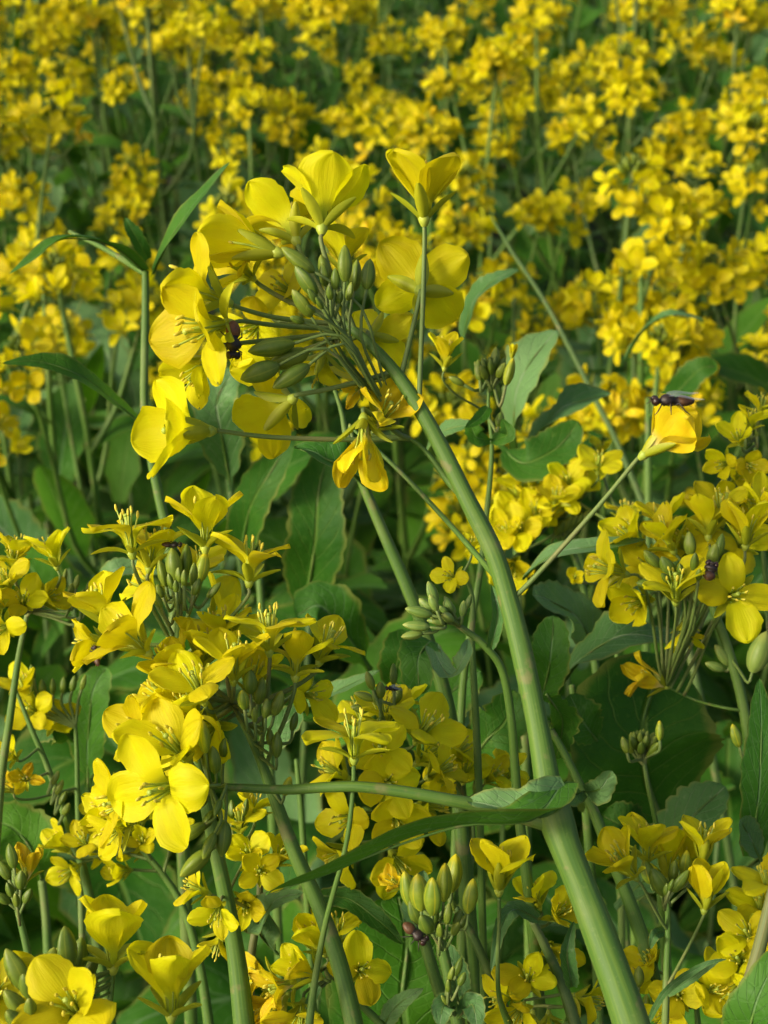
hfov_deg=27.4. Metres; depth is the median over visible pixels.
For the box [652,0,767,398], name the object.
mustard plant
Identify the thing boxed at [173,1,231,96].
mustard plant
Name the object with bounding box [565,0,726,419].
mustard plant
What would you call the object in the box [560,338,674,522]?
mustard shoot
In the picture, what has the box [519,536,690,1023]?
mustard shoot
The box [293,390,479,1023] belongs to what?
mustard plant
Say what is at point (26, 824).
mustard shoot
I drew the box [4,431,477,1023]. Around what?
mustard shoot
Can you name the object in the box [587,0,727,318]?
mustard plant
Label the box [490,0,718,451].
mustard plant
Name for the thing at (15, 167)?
mustard plant
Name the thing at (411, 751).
mustard shoot
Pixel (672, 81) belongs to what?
mustard plant
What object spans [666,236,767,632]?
mustard plant
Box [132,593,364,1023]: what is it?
mustard plant
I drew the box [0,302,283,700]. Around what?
mustard shoot
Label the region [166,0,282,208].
mustard plant
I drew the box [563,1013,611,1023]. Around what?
mustard shoot
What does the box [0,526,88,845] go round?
mustard plant
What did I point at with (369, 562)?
mustard shoot
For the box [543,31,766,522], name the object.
mustard plant
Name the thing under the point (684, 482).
mustard plant
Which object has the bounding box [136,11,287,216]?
mustard plant
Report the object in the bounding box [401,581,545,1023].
mustard plant
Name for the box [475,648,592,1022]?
mustard shoot
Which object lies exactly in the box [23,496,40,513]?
mustard plant
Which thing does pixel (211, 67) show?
mustard plant
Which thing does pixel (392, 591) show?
mustard shoot
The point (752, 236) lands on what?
mustard plant
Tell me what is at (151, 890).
mustard shoot
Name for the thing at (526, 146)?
mustard plant
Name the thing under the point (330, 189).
mustard plant
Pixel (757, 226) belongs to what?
mustard plant
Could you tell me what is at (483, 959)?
mustard plant
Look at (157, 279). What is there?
mustard plant
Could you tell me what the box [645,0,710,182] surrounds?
mustard plant
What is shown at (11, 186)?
mustard plant
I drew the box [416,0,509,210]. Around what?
mustard plant
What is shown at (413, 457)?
mustard shoot
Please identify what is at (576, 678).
mustard shoot
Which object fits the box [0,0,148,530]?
mustard plant
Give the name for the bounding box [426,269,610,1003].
mustard shoot
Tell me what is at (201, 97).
mustard plant
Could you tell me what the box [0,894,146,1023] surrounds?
mustard plant
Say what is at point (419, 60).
mustard plant
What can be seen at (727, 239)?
mustard plant
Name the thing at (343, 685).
mustard shoot
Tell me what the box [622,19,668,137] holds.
mustard plant
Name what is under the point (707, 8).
mustard plant
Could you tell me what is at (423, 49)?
mustard plant
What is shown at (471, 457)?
mustard plant
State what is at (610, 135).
mustard plant
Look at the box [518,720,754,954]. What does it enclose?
mustard shoot
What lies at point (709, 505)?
mustard plant
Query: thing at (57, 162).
mustard plant
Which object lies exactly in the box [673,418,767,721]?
mustard shoot
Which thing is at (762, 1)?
mustard plant
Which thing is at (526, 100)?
mustard plant
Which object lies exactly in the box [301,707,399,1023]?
mustard plant
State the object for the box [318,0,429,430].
mustard plant
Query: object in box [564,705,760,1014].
mustard shoot
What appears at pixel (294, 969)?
mustard plant
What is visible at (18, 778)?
mustard plant
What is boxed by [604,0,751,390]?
mustard plant
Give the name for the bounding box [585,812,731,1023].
mustard plant
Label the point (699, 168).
mustard plant
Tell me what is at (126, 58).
mustard plant
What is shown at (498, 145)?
mustard plant
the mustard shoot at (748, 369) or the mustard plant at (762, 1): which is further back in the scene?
the mustard plant at (762, 1)
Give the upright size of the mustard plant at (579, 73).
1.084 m
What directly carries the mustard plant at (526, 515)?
on the ground
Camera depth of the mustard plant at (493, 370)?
0.45 m
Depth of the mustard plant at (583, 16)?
2.02 m
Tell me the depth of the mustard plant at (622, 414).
0.95 m
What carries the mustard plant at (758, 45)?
on the ground
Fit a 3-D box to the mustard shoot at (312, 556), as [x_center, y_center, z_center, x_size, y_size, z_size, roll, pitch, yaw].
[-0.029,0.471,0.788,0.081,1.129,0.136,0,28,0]
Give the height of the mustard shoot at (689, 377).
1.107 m
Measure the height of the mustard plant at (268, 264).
1.026 m
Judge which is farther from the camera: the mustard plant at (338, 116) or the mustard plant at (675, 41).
the mustard plant at (675, 41)
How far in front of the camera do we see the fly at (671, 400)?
0.33 m
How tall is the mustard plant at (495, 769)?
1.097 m
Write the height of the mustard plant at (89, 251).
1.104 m
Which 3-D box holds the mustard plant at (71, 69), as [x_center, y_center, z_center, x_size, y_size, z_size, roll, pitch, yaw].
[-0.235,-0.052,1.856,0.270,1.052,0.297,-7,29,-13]
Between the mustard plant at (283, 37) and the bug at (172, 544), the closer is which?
the bug at (172, 544)
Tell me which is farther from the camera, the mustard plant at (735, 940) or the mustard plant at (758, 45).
the mustard plant at (758, 45)
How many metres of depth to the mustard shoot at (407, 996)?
0.45 m
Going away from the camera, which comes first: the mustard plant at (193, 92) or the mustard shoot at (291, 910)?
the mustard shoot at (291, 910)
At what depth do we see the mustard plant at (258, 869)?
0.40 m
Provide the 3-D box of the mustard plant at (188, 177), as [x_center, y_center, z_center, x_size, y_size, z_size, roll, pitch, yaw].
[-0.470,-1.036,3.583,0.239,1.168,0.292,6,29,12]
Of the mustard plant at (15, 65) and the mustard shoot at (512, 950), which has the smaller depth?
the mustard shoot at (512, 950)
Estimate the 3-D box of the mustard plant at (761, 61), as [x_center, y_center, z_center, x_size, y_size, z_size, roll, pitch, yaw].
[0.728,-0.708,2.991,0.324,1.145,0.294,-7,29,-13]
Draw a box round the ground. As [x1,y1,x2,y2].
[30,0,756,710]
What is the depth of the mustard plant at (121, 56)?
2.25 m
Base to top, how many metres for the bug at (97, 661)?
0.004 m
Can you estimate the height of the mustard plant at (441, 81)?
1.056 m
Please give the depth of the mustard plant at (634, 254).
1.00 m
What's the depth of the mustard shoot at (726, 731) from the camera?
0.90 m
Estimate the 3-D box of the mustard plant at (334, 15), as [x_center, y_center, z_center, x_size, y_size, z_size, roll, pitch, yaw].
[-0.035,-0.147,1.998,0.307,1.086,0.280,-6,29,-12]
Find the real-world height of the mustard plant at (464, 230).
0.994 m
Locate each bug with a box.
[90,644,105,665]
[162,541,182,552]
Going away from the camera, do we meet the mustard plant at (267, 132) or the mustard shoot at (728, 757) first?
the mustard shoot at (728, 757)
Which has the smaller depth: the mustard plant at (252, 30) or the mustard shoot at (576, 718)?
the mustard shoot at (576, 718)
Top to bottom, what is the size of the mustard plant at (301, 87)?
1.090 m
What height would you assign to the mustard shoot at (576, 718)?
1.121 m
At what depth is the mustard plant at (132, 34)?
2.18 m
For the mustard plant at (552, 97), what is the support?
on the ground
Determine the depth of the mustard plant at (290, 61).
2.54 m
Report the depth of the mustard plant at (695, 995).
0.40 m
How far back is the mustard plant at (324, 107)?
3.42 m
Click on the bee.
(235, 345)
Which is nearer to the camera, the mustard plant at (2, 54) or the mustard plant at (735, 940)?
the mustard plant at (735, 940)
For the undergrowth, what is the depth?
1.36 m
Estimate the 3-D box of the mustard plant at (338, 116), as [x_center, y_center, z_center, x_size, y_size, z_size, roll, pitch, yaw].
[-0.138,0.059,1.675,0.242,1.026,0.272,-1,28,-1]
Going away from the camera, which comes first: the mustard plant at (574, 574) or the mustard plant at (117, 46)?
the mustard plant at (574, 574)
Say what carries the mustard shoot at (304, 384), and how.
on the ground
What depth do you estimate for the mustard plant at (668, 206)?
1.02 m
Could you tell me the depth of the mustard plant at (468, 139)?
3.28 m
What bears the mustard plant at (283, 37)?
on the ground
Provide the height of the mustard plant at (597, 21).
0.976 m
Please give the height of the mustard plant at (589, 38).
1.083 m
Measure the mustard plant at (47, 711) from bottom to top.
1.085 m
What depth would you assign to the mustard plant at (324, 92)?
2.35 m
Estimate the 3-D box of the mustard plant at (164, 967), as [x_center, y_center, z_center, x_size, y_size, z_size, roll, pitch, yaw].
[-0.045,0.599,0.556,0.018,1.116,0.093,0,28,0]
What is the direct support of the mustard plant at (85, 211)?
on the ground
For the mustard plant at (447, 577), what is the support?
on the ground
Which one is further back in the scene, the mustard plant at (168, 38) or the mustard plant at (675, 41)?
the mustard plant at (675, 41)
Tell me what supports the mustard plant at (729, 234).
on the ground
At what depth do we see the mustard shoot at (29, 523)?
1.04 m
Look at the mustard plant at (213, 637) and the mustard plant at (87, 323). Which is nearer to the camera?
the mustard plant at (213, 637)
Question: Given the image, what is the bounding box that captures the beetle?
[703,559,718,580]
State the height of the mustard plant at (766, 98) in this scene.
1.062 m
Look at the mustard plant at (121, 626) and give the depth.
0.37 m
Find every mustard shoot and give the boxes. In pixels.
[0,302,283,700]
[0,410,118,635]
[0,494,221,960]
[0,521,196,701]
[0,539,216,1000]
[0,557,156,953]
[0,579,42,629]
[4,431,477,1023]
[32,492,229,857]
[52,643,315,961]
[115,355,335,585]
[116,594,515,1023]
[190,368,408,1023]
[232,555,376,808]
[247,886,465,1023]
[256,899,322,1012]
[259,670,379,1010]
[270,677,451,904]
[310,338,522,613]
[321,749,413,886]
[367,749,604,1010]
[371,571,500,687]
[406,662,603,1019]
[413,264,626,567]
[415,661,734,1023]
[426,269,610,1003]
[455,344,736,906]
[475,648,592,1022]
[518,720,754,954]
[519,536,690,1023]
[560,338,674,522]
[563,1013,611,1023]
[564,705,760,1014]
[567,651,729,975]
[596,877,708,954]
[598,351,767,906]
[606,722,741,1015]
[623,309,717,944]
[633,928,721,1023]
[635,433,767,899]
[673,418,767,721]
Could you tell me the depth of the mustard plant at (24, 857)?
0.39 m
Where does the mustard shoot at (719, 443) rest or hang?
on the ground
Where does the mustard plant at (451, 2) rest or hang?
on the ground
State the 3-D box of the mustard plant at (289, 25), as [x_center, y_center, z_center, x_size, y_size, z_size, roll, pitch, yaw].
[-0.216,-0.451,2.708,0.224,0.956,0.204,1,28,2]
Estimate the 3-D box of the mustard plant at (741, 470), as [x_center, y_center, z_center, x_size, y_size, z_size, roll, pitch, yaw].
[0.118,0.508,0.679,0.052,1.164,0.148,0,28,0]
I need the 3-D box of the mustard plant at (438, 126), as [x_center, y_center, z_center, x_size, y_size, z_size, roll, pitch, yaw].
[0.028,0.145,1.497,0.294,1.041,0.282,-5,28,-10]
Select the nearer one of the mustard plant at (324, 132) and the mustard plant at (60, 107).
the mustard plant at (60, 107)
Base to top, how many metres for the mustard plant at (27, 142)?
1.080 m
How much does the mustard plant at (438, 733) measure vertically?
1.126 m
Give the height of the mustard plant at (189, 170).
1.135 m
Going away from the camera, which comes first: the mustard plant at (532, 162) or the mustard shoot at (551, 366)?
the mustard shoot at (551, 366)
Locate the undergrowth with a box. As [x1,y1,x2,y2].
[0,0,767,1018]
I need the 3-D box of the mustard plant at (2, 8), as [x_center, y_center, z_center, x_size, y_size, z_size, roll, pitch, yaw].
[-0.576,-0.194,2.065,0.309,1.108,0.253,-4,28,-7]
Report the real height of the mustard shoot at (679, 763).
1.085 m
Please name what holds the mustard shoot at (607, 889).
on the ground
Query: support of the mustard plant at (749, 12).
on the ground
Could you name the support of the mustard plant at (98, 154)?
on the ground
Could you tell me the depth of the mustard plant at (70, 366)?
0.49 m
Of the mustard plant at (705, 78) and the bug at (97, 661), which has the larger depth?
the mustard plant at (705, 78)
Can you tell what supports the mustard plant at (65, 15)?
on the ground
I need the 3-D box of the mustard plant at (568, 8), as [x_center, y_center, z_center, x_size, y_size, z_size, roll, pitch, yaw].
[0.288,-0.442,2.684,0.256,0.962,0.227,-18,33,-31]
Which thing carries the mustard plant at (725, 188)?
on the ground
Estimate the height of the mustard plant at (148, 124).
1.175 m
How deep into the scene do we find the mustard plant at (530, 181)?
2.34 m
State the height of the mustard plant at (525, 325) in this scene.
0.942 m
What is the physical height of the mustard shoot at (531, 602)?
0.960 m
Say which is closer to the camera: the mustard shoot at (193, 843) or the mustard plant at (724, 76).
the mustard shoot at (193, 843)
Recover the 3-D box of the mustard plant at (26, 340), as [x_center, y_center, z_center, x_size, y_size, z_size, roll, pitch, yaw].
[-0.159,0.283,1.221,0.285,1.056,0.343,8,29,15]
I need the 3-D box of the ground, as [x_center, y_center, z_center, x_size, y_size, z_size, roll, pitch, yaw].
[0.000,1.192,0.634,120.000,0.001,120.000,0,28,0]
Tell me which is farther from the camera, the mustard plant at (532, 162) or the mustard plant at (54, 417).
the mustard plant at (532, 162)
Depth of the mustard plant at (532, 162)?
2.18 m
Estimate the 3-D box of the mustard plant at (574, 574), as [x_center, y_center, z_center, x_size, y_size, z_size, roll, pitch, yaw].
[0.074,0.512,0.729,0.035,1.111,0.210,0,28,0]
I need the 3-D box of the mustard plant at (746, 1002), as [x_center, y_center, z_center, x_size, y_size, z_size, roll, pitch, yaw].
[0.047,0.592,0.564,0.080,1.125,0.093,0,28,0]
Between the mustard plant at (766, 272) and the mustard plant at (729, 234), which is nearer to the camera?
the mustard plant at (766, 272)
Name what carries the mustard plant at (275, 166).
on the ground
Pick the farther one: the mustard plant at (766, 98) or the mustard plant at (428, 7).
the mustard plant at (428, 7)
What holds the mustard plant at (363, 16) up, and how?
on the ground
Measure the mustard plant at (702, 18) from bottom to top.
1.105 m
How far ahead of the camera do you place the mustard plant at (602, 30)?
3.28 m
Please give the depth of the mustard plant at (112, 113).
2.80 m
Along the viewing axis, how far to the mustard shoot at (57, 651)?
1.16 m
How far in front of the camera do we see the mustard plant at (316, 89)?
2.70 m
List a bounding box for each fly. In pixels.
[384,685,399,694]
[400,922,429,950]
[646,394,694,414]
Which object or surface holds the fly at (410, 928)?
on the mustard plant at (423, 895)
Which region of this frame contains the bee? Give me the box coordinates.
[220,320,242,359]
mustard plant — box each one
[0,0,22,236]
[0,0,112,484]
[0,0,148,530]
[0,0,150,466]
[0,0,222,511]
[0,3,61,377]
[0,48,21,73]
[0,88,93,616]
[0,102,120,541]
[0,115,59,251]
[0,168,149,534]
[0,217,158,556]
[0,225,164,913]
[0,240,298,817]
[0,378,15,419]
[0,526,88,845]
[0,661,86,966]
[0,689,115,1023]
[0,842,43,954]
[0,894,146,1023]
[1,0,100,301]
[1,5,88,380]
[2,162,229,1023]
[15,1,100,403]
[19,0,299,516]
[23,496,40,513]
[29,2,238,493]
[38,803,213,1023]
[52,0,171,385]
[53,0,284,478]
[61,0,113,229]
[63,0,180,254]
[63,485,290,1023]
[64,0,164,291]
[67,0,170,216]
[69,4,96,232]
[73,1,176,207]
[78,5,254,243]
[78,147,710,1023]
[81,0,224,314]
[99,0,319,473]
[103,84,365,638]
[110,57,137,155]
[114,0,247,339]
[126,935,211,1023]
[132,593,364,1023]
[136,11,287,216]
[145,22,222,197]
[148,0,290,405]
[148,238,416,770]
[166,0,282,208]
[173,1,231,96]
[173,792,308,1012]
[174,68,190,186]
[191,0,308,184]
[191,0,344,337]
[193,148,429,667]
[210,0,258,180]
[220,19,314,181]
[230,0,496,432]
[233,0,394,387]
[236,0,381,285]
[238,0,382,420]
[245,909,391,1023]
[247,20,286,178]
[253,0,338,201]
[258,18,319,180]
[273,217,495,673]
[281,2,348,419]
[291,0,426,373]
[293,99,519,556]
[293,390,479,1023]
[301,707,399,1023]
[310,663,469,1023]
[317,10,423,307]
[317,32,431,364]
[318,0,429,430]
[322,6,412,184]
[330,106,571,566]
[333,0,434,126]
[348,4,428,190]
[353,13,420,191]
[354,12,529,437]
[355,44,625,614]
[367,0,478,436]
[367,204,601,587]
[372,0,497,284]
[374,294,563,641]
[377,854,485,1023]
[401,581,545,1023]
[407,66,589,471]
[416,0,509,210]
[418,0,484,335]
[418,304,767,863]
[421,729,528,1023]
[424,140,732,895]
[424,378,720,861]
[428,331,517,904]
[430,532,487,1023]
[446,0,633,397]
[447,899,508,1006]
[449,0,575,274]
[464,0,654,561]
[465,444,630,947]
[470,835,534,1023]
[481,870,605,1023]
[486,0,608,278]
[487,4,590,219]
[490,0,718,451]
[491,217,737,910]
[493,57,639,550]
[495,0,632,281]
[504,0,609,278]
[506,0,748,561]
[511,0,624,289]
[516,24,592,112]
[542,18,606,161]
[543,13,614,238]
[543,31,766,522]
[548,237,731,897]
[548,721,660,1023]
[556,259,767,613]
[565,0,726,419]
[565,435,641,948]
[584,471,767,861]
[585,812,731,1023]
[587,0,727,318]
[594,0,767,411]
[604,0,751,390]
[607,2,735,182]
[620,720,664,979]
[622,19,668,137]
[623,936,735,1023]
[624,102,767,572]
[627,2,720,68]
[637,32,676,103]
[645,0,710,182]
[646,349,767,936]
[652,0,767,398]
[653,0,767,394]
[658,0,744,183]
[658,3,717,92]
[659,249,767,674]
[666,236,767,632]
[673,92,767,412]
[698,0,767,229]
[698,853,767,1017]
[702,4,767,154]
[702,390,767,631]
[710,0,767,173]
[714,0,767,255]
[714,49,767,403]
[721,889,767,1023]
[726,21,767,237]
[742,262,767,449]
[743,21,767,158]
[748,88,767,263]
[748,232,755,240]
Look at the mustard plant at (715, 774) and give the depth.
0.80 m
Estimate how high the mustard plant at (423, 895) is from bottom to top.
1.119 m
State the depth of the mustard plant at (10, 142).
1.43 m
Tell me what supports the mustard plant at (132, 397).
on the ground
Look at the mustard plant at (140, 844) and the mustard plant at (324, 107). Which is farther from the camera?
the mustard plant at (324, 107)
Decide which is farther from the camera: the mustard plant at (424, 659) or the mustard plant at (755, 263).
the mustard plant at (755, 263)
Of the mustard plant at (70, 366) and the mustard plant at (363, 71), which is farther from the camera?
the mustard plant at (363, 71)
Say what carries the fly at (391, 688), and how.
on the mustard plant at (438, 733)
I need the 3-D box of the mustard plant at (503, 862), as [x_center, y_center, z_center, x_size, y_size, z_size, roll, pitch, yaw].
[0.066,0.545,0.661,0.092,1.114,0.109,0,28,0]
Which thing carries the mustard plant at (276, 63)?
on the ground
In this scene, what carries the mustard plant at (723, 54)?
on the ground
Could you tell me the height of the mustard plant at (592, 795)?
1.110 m
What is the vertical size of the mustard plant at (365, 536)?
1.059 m
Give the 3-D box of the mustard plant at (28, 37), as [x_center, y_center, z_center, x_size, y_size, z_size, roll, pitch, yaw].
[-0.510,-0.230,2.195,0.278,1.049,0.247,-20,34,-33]
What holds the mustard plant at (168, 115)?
on the ground
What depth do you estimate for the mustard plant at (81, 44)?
3.53 m
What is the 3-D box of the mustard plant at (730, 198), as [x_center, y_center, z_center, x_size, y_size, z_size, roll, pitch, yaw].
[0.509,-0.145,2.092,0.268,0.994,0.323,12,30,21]
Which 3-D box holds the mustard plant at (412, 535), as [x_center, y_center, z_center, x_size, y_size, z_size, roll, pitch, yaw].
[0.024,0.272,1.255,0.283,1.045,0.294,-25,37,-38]
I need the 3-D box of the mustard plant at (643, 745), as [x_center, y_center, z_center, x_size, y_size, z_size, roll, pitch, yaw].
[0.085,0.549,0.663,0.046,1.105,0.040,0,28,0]
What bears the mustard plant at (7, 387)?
on the ground
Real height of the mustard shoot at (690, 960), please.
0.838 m
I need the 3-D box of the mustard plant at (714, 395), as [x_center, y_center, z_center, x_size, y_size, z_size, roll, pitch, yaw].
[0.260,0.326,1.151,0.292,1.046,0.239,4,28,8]
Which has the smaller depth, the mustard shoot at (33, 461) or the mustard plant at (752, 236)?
the mustard shoot at (33, 461)
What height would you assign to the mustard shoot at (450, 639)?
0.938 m
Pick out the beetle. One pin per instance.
(710, 567)
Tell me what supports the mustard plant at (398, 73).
on the ground
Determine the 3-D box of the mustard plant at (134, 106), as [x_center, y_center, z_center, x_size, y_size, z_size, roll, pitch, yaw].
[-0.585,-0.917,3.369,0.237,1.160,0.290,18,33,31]
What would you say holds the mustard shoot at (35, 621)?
on the ground
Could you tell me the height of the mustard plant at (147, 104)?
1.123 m
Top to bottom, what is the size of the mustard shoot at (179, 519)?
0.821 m
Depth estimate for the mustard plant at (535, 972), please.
0.38 m
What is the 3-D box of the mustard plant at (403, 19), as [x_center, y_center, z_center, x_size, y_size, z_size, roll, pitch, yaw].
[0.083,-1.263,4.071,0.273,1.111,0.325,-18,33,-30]
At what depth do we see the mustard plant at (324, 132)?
3.52 m
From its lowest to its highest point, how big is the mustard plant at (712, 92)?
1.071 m
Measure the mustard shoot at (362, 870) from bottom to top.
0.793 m

